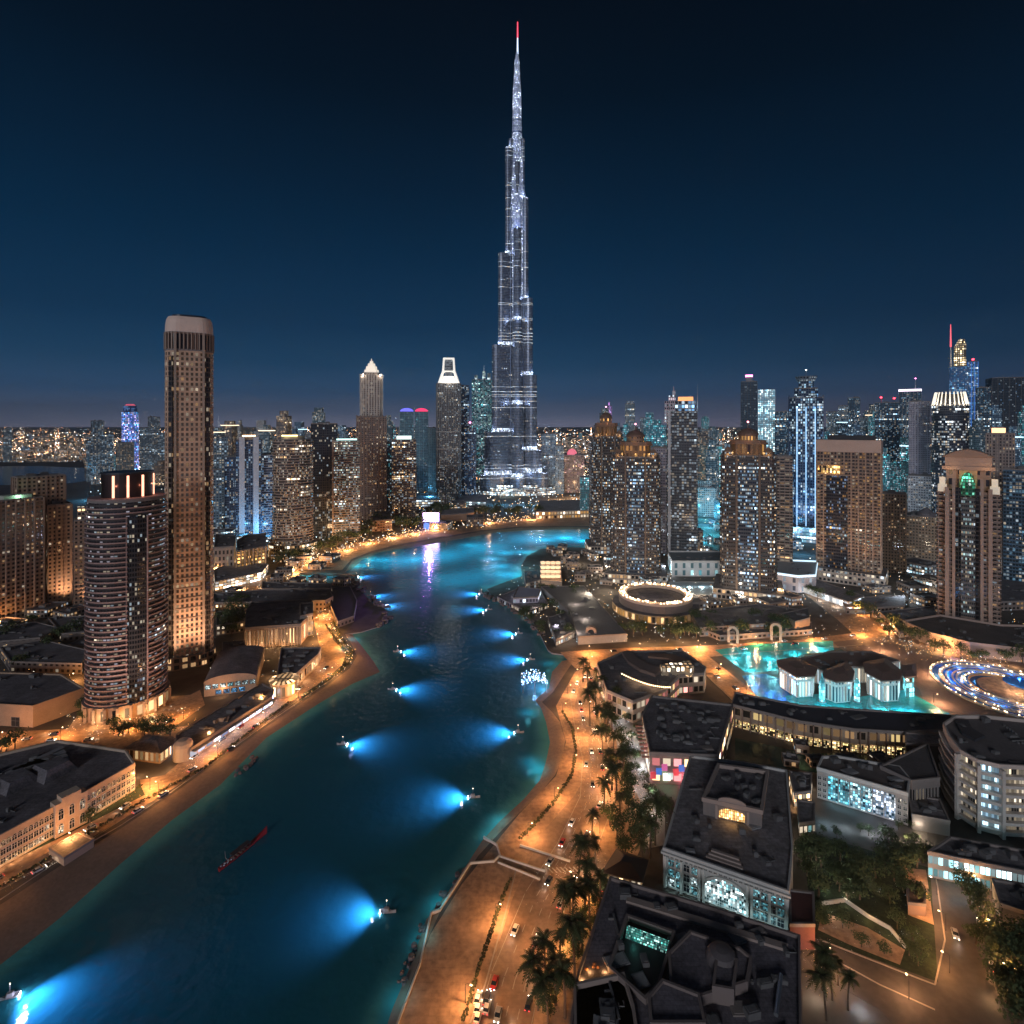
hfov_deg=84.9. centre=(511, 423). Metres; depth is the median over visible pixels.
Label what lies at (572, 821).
car
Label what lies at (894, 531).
apartment tower
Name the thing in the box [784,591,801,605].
building
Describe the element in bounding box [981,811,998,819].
balcony window
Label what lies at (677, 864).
window
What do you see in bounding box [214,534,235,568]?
grey block
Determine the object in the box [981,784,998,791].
balcony window
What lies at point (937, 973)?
kerb
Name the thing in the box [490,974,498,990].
car
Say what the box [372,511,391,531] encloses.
beach hotel
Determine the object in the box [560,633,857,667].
crossing road
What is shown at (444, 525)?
building
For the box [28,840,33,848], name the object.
window
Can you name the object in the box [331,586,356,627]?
peninsula hall
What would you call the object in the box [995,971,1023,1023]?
broadleaf tree
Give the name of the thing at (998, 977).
broadleaf tree
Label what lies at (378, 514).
broadleaf tree
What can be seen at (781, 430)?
apartment tower
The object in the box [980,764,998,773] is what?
balcony window
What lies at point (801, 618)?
building
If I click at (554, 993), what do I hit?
broadleaf tree
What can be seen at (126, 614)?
banded tower
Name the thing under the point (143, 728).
broadleaf tree
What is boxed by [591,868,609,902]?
palm tree
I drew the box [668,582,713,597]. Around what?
entrance deck
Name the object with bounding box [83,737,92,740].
car
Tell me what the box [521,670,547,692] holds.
light net
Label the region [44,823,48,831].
window
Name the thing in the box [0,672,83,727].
warehouse
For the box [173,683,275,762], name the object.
shop row
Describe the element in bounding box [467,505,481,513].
building
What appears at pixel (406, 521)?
broadleaf tree
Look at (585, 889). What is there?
palm tree
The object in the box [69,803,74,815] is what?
window
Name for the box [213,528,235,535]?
building
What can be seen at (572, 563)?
building
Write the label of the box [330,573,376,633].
rock bank
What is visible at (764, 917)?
window
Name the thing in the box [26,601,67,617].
building
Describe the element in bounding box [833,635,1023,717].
plaza
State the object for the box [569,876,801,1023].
courtyard block
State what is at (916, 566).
building
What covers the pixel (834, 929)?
park path
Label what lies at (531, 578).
shore terrace
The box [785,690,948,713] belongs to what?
museum pool
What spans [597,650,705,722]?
lagoon mall
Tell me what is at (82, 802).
window
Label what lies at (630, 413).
apartment tower
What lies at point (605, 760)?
palm tree
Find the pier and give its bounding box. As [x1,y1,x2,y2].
[299,572,355,576]
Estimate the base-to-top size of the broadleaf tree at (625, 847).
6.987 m
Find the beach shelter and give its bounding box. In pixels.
[48,831,94,865]
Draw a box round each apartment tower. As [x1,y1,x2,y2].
[0,493,44,617]
[3,427,11,461]
[11,472,65,601]
[46,500,72,604]
[73,506,86,604]
[86,440,90,481]
[91,420,103,484]
[103,433,113,471]
[116,441,133,469]
[140,427,151,469]
[148,416,159,472]
[158,431,164,460]
[213,468,221,527]
[214,435,227,514]
[224,454,235,527]
[236,435,261,533]
[262,452,272,535]
[268,435,316,558]
[311,422,337,541]
[332,438,359,540]
[387,441,391,509]
[391,436,416,522]
[400,408,413,438]
[415,408,427,493]
[428,427,435,493]
[461,385,468,494]
[464,422,475,494]
[472,371,491,482]
[541,433,555,487]
[556,444,563,493]
[564,449,583,492]
[606,405,611,415]
[625,401,634,430]
[640,418,645,432]
[651,445,666,553]
[700,428,711,436]
[741,375,756,430]
[758,389,774,451]
[775,411,787,454]
[777,454,792,562]
[826,411,837,434]
[838,405,847,421]
[848,396,859,431]
[860,417,867,434]
[875,397,899,469]
[883,489,906,574]
[898,378,921,437]
[907,473,931,511]
[907,508,936,561]
[909,400,930,474]
[968,359,977,425]
[976,386,991,432]
[985,377,1023,435]
[985,428,1014,572]
[1002,466,1023,581]
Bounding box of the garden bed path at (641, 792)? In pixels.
[612,716,664,848]
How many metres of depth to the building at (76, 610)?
489.13 m
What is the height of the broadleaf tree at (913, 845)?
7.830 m
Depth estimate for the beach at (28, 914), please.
223.70 m
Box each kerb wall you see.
[396,836,500,1023]
[498,844,569,879]
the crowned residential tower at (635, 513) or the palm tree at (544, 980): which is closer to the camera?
the palm tree at (544, 980)
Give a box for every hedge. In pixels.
[0,701,290,886]
[300,621,353,698]
[311,624,349,691]
[460,877,511,1021]
[518,710,577,838]
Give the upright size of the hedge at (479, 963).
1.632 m
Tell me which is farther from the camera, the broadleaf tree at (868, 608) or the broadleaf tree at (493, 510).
the broadleaf tree at (493, 510)
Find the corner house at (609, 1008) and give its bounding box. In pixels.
[574,972,636,1023]
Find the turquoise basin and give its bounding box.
[716,641,833,671]
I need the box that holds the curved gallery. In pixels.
[731,692,952,756]
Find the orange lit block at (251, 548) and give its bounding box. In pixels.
[236,533,266,566]
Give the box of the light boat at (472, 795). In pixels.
[468,793,479,798]
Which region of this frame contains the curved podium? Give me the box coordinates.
[903,614,1023,662]
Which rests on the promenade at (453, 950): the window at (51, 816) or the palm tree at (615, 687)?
the palm tree at (615, 687)
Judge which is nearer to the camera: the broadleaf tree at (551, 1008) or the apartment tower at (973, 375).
the broadleaf tree at (551, 1008)
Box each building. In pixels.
[0,617,27,626]
[0,621,57,646]
[0,639,84,673]
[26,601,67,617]
[48,615,84,641]
[53,604,84,616]
[67,637,84,648]
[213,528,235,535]
[213,532,248,547]
[213,589,332,611]
[216,609,244,635]
[222,586,245,591]
[222,640,245,649]
[262,581,331,590]
[270,572,283,581]
[271,552,289,562]
[275,566,293,575]
[285,558,304,568]
[288,576,305,581]
[297,554,311,563]
[308,561,326,569]
[308,575,326,582]
[319,552,340,562]
[333,575,350,585]
[416,510,424,516]
[429,520,452,530]
[450,500,465,507]
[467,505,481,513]
[467,514,482,525]
[546,545,554,551]
[552,548,562,556]
[557,543,566,550]
[561,554,571,563]
[567,551,579,558]
[567,558,578,569]
[575,571,585,581]
[580,569,591,577]
[581,549,590,555]
[587,564,602,572]
[588,551,598,561]
[600,576,612,585]
[604,553,610,562]
[639,575,660,583]
[690,603,796,636]
[693,597,705,609]
[698,595,720,608]
[703,534,712,544]
[703,541,708,550]
[708,621,811,640]
[709,518,719,523]
[713,522,719,530]
[714,538,719,543]
[730,593,747,605]
[755,596,788,606]
[780,607,809,628]
[781,751,799,768]
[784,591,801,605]
[793,537,801,549]
[793,738,808,754]
[805,753,822,767]
[835,752,859,758]
[842,595,904,613]
[861,583,890,593]
[868,750,892,762]
[880,605,935,637]
[896,580,928,594]
[907,557,936,574]
[910,592,936,606]
[912,574,936,587]
[939,715,1023,839]
[1001,574,1023,610]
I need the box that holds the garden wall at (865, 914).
[821,898,905,947]
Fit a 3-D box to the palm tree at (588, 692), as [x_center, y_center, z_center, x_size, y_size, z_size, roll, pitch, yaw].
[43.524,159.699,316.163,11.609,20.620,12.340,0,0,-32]
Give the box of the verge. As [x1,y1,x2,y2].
[18,784,144,857]
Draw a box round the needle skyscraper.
[476,22,555,497]
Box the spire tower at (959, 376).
[949,324,968,403]
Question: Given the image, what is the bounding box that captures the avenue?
[805,581,895,638]
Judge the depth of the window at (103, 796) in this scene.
246.72 m
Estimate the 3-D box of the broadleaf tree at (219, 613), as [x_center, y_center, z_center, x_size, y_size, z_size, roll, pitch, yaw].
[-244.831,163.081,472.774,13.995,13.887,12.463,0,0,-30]
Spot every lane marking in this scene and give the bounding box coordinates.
[494,671,590,1012]
[506,677,597,1014]
[517,678,604,1019]
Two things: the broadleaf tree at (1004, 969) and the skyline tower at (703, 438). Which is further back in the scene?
the skyline tower at (703, 438)
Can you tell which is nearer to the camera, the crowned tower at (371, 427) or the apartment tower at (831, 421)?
the crowned tower at (371, 427)
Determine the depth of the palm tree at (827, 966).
164.89 m
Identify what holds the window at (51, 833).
in the seaside hotel at (55, 789)
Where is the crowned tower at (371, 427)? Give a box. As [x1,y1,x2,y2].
[356,358,386,520]
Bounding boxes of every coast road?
[0,609,345,889]
[480,668,617,1023]
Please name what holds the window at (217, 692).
in the vaulted hall
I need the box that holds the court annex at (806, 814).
[797,799,814,835]
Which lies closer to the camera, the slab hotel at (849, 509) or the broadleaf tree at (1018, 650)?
the broadleaf tree at (1018, 650)
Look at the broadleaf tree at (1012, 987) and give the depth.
161.15 m
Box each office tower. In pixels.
[164,314,215,670]
[931,392,968,515]
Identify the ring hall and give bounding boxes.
[612,582,699,624]
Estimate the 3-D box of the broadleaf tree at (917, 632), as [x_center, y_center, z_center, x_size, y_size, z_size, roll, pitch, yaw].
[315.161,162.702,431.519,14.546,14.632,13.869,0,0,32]
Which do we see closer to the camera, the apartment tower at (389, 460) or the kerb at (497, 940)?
the kerb at (497, 940)
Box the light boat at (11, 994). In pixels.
[0,983,20,1000]
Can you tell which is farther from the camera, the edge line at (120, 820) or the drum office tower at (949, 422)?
the drum office tower at (949, 422)
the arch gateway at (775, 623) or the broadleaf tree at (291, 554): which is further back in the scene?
the broadleaf tree at (291, 554)
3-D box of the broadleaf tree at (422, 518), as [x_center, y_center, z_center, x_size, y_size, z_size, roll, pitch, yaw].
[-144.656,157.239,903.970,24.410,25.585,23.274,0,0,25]
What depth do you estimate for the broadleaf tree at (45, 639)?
417.76 m
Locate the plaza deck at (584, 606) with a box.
[541,585,626,644]
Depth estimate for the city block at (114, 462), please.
1849.35 m
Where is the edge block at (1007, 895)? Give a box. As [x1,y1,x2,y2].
[992,878,1023,929]
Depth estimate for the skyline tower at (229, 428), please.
1592.09 m
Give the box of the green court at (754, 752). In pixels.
[735,738,895,772]
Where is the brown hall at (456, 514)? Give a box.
[441,507,473,521]
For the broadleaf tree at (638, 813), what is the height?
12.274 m
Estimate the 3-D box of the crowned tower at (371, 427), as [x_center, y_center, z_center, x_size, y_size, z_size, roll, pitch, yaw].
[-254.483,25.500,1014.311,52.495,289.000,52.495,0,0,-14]
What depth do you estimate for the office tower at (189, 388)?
390.48 m
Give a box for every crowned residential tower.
[585,406,623,553]
[604,423,666,584]
[713,421,784,602]
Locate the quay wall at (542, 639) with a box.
[487,571,562,655]
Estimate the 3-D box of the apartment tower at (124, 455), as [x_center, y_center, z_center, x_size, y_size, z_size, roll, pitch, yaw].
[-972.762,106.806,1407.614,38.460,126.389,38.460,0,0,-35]
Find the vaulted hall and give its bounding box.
[204,645,264,696]
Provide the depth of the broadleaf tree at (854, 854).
213.84 m
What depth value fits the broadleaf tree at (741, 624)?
447.79 m
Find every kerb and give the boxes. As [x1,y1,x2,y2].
[0,676,334,899]
[469,870,515,1023]
[610,720,639,834]
[692,645,855,656]
[703,654,756,695]
[820,878,945,984]
[843,964,934,1009]
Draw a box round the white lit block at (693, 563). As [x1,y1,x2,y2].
[668,551,719,575]
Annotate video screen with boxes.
[422,512,440,528]
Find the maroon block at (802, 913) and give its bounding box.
[789,889,814,949]
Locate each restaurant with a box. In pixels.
[269,647,320,698]
[789,770,811,806]
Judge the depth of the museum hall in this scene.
378.98 m
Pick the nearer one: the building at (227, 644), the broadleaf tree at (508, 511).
the building at (227, 644)
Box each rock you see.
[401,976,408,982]
[408,952,414,962]
[411,942,416,948]
[422,924,426,932]
[441,890,447,897]
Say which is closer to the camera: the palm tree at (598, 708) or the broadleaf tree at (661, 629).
the palm tree at (598, 708)
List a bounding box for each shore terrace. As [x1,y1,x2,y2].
[497,589,547,613]
[524,570,539,587]
[548,611,575,645]
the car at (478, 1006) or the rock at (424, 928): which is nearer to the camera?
the car at (478, 1006)
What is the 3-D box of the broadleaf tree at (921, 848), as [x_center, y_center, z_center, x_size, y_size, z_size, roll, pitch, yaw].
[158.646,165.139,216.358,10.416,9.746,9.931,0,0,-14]
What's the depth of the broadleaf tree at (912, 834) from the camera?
228.02 m
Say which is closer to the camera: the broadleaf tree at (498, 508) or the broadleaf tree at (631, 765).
the broadleaf tree at (631, 765)
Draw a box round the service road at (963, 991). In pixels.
[801,878,1020,1023]
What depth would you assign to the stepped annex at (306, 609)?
451.12 m
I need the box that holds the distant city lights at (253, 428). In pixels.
[0,427,736,482]
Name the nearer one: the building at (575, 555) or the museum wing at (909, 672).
the museum wing at (909, 672)
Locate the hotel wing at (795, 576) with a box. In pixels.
[777,560,817,592]
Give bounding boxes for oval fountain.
[929,660,1023,718]
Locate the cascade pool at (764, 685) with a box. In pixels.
[742,674,789,700]
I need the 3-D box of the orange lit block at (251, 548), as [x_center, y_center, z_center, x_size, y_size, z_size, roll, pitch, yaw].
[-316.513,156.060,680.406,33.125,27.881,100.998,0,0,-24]
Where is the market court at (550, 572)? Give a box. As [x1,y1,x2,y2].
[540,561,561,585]
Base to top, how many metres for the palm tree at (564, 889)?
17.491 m
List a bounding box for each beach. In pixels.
[0,634,379,964]
[345,527,588,571]
[388,660,570,1023]
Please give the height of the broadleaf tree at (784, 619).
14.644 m
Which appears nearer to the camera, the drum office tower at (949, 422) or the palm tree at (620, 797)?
the palm tree at (620, 797)
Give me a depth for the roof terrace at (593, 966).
162.92 m
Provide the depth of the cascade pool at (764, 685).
362.40 m
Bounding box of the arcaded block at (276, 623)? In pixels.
[244,599,311,647]
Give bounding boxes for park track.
[906,868,933,924]
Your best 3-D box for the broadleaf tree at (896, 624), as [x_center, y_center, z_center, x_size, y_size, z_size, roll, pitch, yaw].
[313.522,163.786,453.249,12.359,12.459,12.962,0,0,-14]
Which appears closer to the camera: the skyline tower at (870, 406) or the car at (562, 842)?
the car at (562, 842)
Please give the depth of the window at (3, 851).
214.98 m
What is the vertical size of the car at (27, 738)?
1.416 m
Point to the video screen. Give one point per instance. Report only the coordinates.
(434, 516)
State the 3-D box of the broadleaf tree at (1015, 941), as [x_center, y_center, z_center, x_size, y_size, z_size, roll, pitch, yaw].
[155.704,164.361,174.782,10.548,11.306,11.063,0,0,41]
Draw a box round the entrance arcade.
[803,579,863,605]
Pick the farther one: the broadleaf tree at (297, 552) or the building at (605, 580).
the broadleaf tree at (297, 552)
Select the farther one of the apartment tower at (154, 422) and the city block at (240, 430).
the city block at (240, 430)
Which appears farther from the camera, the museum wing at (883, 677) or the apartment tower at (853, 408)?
the apartment tower at (853, 408)
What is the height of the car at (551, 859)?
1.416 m
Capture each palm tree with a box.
[514,947,548,1010]
[526,966,558,1023]
[529,927,559,970]
[542,947,564,1006]
[546,954,577,1019]
[551,878,580,925]
[551,906,592,981]
[552,927,568,952]
[562,873,577,911]
[563,879,588,914]
[568,830,594,881]
[574,852,601,879]
[575,875,597,907]
[576,656,589,681]
[576,913,591,954]
[578,874,602,930]
[579,687,598,725]
[581,665,593,687]
[585,807,599,834]
[586,679,602,712]
[587,831,602,870]
[590,704,603,734]
[590,723,611,759]
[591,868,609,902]
[595,775,613,812]
[596,675,608,697]
[599,708,618,741]
[601,747,616,778]
[601,756,616,790]
[602,702,611,724]
[603,706,615,734]
[604,761,623,800]
[607,730,621,752]
[611,685,621,693]
[614,791,625,813]
[615,742,635,785]
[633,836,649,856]
[638,814,661,858]
[642,790,676,845]
[804,964,835,1020]
[807,938,839,990]
[815,958,839,1000]
[832,954,844,985]
[838,968,860,1010]
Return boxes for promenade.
[221,518,588,589]
[399,668,639,1023]
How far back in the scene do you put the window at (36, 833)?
224.81 m
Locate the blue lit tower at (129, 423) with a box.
[121,404,138,469]
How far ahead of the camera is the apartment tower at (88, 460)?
1636.71 m
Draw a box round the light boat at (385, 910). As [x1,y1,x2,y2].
[379,900,395,913]
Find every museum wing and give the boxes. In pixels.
[777,657,817,697]
[823,661,854,702]
[863,658,901,701]
[900,664,916,697]
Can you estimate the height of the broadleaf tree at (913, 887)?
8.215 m
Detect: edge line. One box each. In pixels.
[6,688,311,886]
[481,668,582,1007]
[531,704,613,1023]
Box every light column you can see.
[818,674,825,703]
[853,678,860,703]
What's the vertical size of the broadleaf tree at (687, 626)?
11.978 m
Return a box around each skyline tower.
[213,415,225,468]
[221,421,238,455]
[258,425,274,453]
[276,411,291,438]
[292,429,299,435]
[294,422,306,437]
[312,408,324,422]
[338,425,347,438]
[387,415,392,441]
[391,417,394,438]
[599,408,609,422]
[623,420,628,440]
[643,412,653,440]
[646,420,665,449]
[697,432,712,479]
[701,416,708,428]
[706,439,719,498]
[710,426,718,444]
[824,432,829,438]
[836,414,847,434]
[846,420,865,434]
[865,405,874,416]
[867,404,874,413]
[868,411,874,434]
[881,437,889,490]
[900,438,908,469]
[969,410,989,452]
[992,405,1001,427]
[1009,426,1023,466]
[1018,405,1023,465]
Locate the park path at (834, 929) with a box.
[818,914,904,964]
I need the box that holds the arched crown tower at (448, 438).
[436,358,460,503]
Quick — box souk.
[536,500,588,518]
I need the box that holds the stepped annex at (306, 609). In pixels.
[300,602,312,635]
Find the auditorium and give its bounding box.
[880,742,939,799]
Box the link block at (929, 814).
[909,797,949,835]
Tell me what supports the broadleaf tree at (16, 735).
on the ground at (828, 813)
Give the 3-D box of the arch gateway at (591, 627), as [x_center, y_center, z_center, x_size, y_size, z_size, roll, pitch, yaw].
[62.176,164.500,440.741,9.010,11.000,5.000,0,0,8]
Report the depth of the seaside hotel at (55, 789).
245.46 m
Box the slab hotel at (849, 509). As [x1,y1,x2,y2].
[815,435,888,586]
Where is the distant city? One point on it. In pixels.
(38, 451)
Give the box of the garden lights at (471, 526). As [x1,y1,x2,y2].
[7,492,1005,967]
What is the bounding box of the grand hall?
[661,756,792,930]
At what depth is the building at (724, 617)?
474.33 m
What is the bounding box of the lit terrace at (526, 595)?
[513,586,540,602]
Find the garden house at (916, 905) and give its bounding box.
[906,879,925,915]
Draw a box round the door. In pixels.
[11,717,19,726]
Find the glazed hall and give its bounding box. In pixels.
[817,755,909,825]
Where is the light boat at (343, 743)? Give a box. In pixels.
[337,741,347,744]
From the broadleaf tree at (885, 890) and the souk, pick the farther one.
the souk
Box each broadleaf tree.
[0,618,22,633]
[0,737,13,751]
[3,726,28,748]
[11,651,29,662]
[24,613,39,621]
[38,634,54,643]
[49,624,68,640]
[61,616,83,631]
[75,710,87,721]
[80,806,98,822]
[103,715,121,730]
[109,718,131,736]
[115,723,130,735]
[128,718,145,731]
[136,720,148,732]
[138,723,149,735]
[139,714,157,730]
[146,724,159,734]
[151,722,166,734]
[152,712,174,731]
[163,722,177,735]
[213,610,224,618]
[215,620,225,630]
[218,604,239,618]
[219,609,237,622]
[221,605,239,615]
[223,597,241,607]
[224,621,240,636]
[227,592,243,599]
[228,614,241,622]
[233,599,250,612]
[236,611,245,617]
[272,554,283,566]
[273,547,290,562]
[286,548,302,557]
[287,548,296,557]
[294,546,308,554]
[310,542,322,555]
[318,540,328,552]
[323,535,336,548]
[327,541,337,550]
[330,531,343,546]
[344,529,352,541]
[350,530,361,538]
[363,517,375,528]
[363,528,371,537]
[371,511,381,519]
[394,518,403,528]
[398,516,412,530]
[411,519,421,528]
[417,513,429,527]
[428,503,440,511]
[431,502,442,511]
[477,502,489,517]
[490,506,496,516]
[491,505,501,515]
[492,501,504,507]
[502,506,512,513]
[518,609,524,617]
[523,611,532,619]
[525,501,534,508]
[534,619,543,626]
[535,993,552,1012]
[536,625,545,634]
[542,1001,555,1017]
[547,597,557,609]
[547,993,557,1003]
[548,986,562,1000]
[554,948,567,958]
[561,622,574,630]
[565,946,581,961]
[567,936,579,948]
[575,945,584,956]
[577,902,591,919]
[589,912,595,929]
[590,898,600,914]
[599,801,618,825]
[608,814,626,837]
[613,809,633,832]
[614,724,628,736]
[615,830,631,849]
[615,836,634,852]
[616,622,626,628]
[616,732,627,741]
[619,756,631,777]
[619,775,635,787]
[620,785,634,792]
[622,713,630,719]
[622,737,633,747]
[622,790,638,807]
[623,769,635,781]
[624,798,637,807]
[624,798,647,828]
[625,619,640,635]
[626,761,635,771]
[627,773,639,785]
[627,824,642,839]
[628,730,636,738]
[629,817,658,850]
[631,748,640,759]
[635,620,648,633]
[637,624,646,635]
[638,768,649,782]
[641,791,652,807]
[642,782,654,792]
[649,786,661,795]
[655,625,666,636]
[663,617,676,633]
[663,793,674,814]
[670,625,683,639]
[672,613,686,626]
[682,622,696,635]
[684,622,695,635]
[689,608,700,617]
[690,611,703,618]
[691,626,702,637]
[702,618,718,632]
[733,618,750,629]
[735,620,749,632]
[747,607,763,613]
[763,621,774,630]
[765,612,778,620]
[768,628,778,638]
[772,620,789,631]
[779,614,792,622]
[793,839,807,863]
[795,832,828,861]
[796,839,816,859]
[796,858,816,875]
[804,830,831,860]
[805,583,815,589]
[807,836,834,866]
[807,865,831,897]
[811,585,825,600]
[815,900,832,920]
[815,908,829,923]
[815,908,832,924]
[815,914,829,924]
[817,837,832,853]
[824,860,848,884]
[825,865,854,891]
[827,838,852,860]
[830,902,853,928]
[831,825,841,834]
[835,859,853,882]
[839,860,866,885]
[840,882,857,900]
[842,853,876,885]
[844,589,855,595]
[844,856,873,883]
[847,843,871,865]
[848,874,873,899]
[851,599,865,607]
[851,930,870,947]
[855,822,863,831]
[862,602,877,617]
[864,824,874,835]
[864,852,888,877]
[871,846,896,870]
[872,837,887,855]
[874,617,886,625]
[876,939,892,955]
[877,823,891,837]
[877,883,901,903]
[882,625,895,634]
[882,842,918,876]
[883,838,912,863]
[883,852,908,881]
[884,612,901,621]
[884,833,919,857]
[885,825,899,841]
[885,903,906,929]
[889,619,905,628]
[889,844,916,872]
[893,819,903,829]
[893,843,916,868]
[893,873,910,892]
[899,935,916,955]
[900,626,914,640]
[902,878,931,900]
[903,832,913,842]
[903,839,918,856]
[906,941,931,965]
[909,831,920,840]
[909,845,927,867]
[910,626,932,644]
[910,836,933,863]
[926,638,943,650]
[935,638,951,653]
[948,638,971,658]
[949,861,977,889]
[952,872,982,904]
[960,882,997,913]
[961,922,986,944]
[964,879,989,896]
[965,893,1002,920]
[968,649,980,659]
[974,920,1021,965]
[975,649,990,660]
[975,942,1023,976]
[976,913,995,932]
[979,920,1022,959]
[982,928,1022,964]
[985,963,1012,1002]
[986,918,1021,960]
[987,910,1019,945]
[989,957,1023,980]
[993,927,1023,967]
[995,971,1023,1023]
[995,988,1023,1023]
[996,649,1015,662]
[999,966,1023,996]
[1002,979,1023,1016]
[1005,914,1023,948]
[1007,923,1023,962]
[1008,961,1023,979]
[1010,643,1023,663]
[1012,932,1023,962]
[1016,910,1023,927]
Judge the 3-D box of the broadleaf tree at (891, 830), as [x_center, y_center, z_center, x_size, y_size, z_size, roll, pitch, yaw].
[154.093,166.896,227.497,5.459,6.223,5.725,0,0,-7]
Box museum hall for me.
[799,651,899,683]
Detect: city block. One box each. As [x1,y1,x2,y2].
[114,454,115,470]
[154,460,164,485]
[237,420,242,435]
[253,420,265,435]
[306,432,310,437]
[580,475,588,509]
[697,480,715,516]
[698,528,702,550]
[714,495,719,518]
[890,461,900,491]
[901,451,908,505]
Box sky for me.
[0,0,1023,426]
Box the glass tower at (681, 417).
[665,384,697,556]
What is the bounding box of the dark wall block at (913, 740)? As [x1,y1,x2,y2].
[905,732,940,769]
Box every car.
[22,736,32,740]
[31,865,46,874]
[45,737,55,741]
[49,731,59,735]
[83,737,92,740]
[83,823,96,831]
[119,802,130,809]
[132,806,143,813]
[157,791,167,797]
[187,766,196,771]
[473,990,482,1005]
[473,999,482,1014]
[473,1008,482,1023]
[482,990,491,1005]
[482,999,491,1015]
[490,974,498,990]
[493,1005,502,1022]
[510,923,518,935]
[524,995,532,1012]
[545,875,552,885]
[546,856,554,865]
[559,838,565,846]
[568,818,574,825]
[596,801,602,807]
[951,927,959,939]
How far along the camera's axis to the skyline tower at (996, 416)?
1276.38 m
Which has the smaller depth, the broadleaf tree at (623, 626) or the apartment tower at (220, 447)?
the broadleaf tree at (623, 626)
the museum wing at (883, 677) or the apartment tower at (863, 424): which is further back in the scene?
the apartment tower at (863, 424)
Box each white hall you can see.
[416,494,439,506]
[455,495,485,506]
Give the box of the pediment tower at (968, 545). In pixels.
[936,448,1001,623]
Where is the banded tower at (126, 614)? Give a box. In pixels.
[81,470,170,724]
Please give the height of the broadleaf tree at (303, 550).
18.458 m
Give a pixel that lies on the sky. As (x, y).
(719, 193)
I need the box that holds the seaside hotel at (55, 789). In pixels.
[0,740,134,867]
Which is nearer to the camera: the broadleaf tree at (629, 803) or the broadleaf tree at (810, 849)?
the broadleaf tree at (810, 849)
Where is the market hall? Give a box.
[214,563,267,590]
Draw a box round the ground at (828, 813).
[0,427,1023,1023]
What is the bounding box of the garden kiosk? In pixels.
[603,849,648,884]
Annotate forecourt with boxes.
[61,690,204,739]
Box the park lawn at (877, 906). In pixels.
[801,834,937,981]
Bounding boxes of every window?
[0,839,5,847]
[0,847,5,856]
[0,856,5,865]
[6,836,11,844]
[6,844,11,852]
[6,853,11,861]
[11,833,17,841]
[11,841,16,850]
[12,850,16,858]
[17,830,22,837]
[17,838,22,846]
[17,846,22,855]
[23,827,28,834]
[23,835,27,843]
[23,844,27,852]
[28,824,33,831]
[28,832,33,840]
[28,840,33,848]
[33,821,38,829]
[33,837,38,846]
[34,829,38,837]
[39,826,43,834]
[39,835,43,842]
[44,816,48,823]
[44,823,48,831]
[44,832,48,839]
[49,813,53,820]
[49,821,53,828]
[49,829,53,837]
[58,808,63,820]
[58,823,63,834]
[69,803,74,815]
[69,817,74,829]
[79,798,85,810]
[80,812,84,823]
[91,799,95,806]
[96,796,100,803]
[101,793,105,800]
[101,800,105,808]
[106,790,110,797]
[111,787,115,794]
[111,794,115,802]
[116,784,120,791]
[215,689,221,694]
[223,688,229,693]
[668,858,674,867]
[668,867,674,877]
[668,877,674,887]
[675,861,679,869]
[675,870,679,879]
[675,880,679,889]
[683,863,689,873]
[683,873,689,883]
[683,883,689,893]
[691,866,697,875]
[691,876,697,886]
[691,886,697,896]
[705,880,745,914]
[753,888,759,898]
[753,898,759,908]
[753,909,759,919]
[760,891,767,901]
[760,901,767,911]
[760,912,767,922]
[771,895,776,904]
[771,905,776,915]
[771,915,776,925]
[777,897,784,907]
[777,907,784,918]
[777,918,784,928]
[961,754,1023,774]
[961,765,1023,783]
[961,774,1023,793]
[961,783,1023,802]
[961,791,1023,811]
[961,800,1023,820]
[961,809,1023,830]
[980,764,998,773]
[981,775,998,782]
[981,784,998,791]
[981,793,998,800]
[981,802,998,809]
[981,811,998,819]
[981,820,998,828]
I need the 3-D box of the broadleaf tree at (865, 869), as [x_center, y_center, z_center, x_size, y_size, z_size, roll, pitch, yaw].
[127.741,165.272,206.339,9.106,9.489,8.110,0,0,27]
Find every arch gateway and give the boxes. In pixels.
[585,625,596,633]
[727,624,738,643]
[770,621,781,641]
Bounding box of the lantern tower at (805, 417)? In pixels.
[788,375,823,543]
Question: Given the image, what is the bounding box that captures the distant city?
[0,426,825,471]
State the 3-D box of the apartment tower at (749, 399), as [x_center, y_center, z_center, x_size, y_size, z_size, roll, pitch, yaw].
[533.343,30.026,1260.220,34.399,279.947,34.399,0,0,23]
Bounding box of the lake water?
[0,529,588,1023]
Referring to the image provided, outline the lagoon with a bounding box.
[0,466,85,484]
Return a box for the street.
[0,725,189,752]
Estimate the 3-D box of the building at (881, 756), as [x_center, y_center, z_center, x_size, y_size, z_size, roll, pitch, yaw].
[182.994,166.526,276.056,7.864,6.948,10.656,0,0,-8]
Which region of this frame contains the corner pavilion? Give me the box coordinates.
[123,734,174,763]
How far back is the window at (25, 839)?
221.38 m
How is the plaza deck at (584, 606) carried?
on the ground at (828, 813)
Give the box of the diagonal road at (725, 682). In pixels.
[688,652,755,698]
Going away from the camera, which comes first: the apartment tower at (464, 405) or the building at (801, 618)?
the building at (801, 618)
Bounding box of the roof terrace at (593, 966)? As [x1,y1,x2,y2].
[578,962,604,970]
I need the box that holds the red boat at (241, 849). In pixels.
[218,826,266,871]
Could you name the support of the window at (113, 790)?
in the seaside hotel at (55, 789)

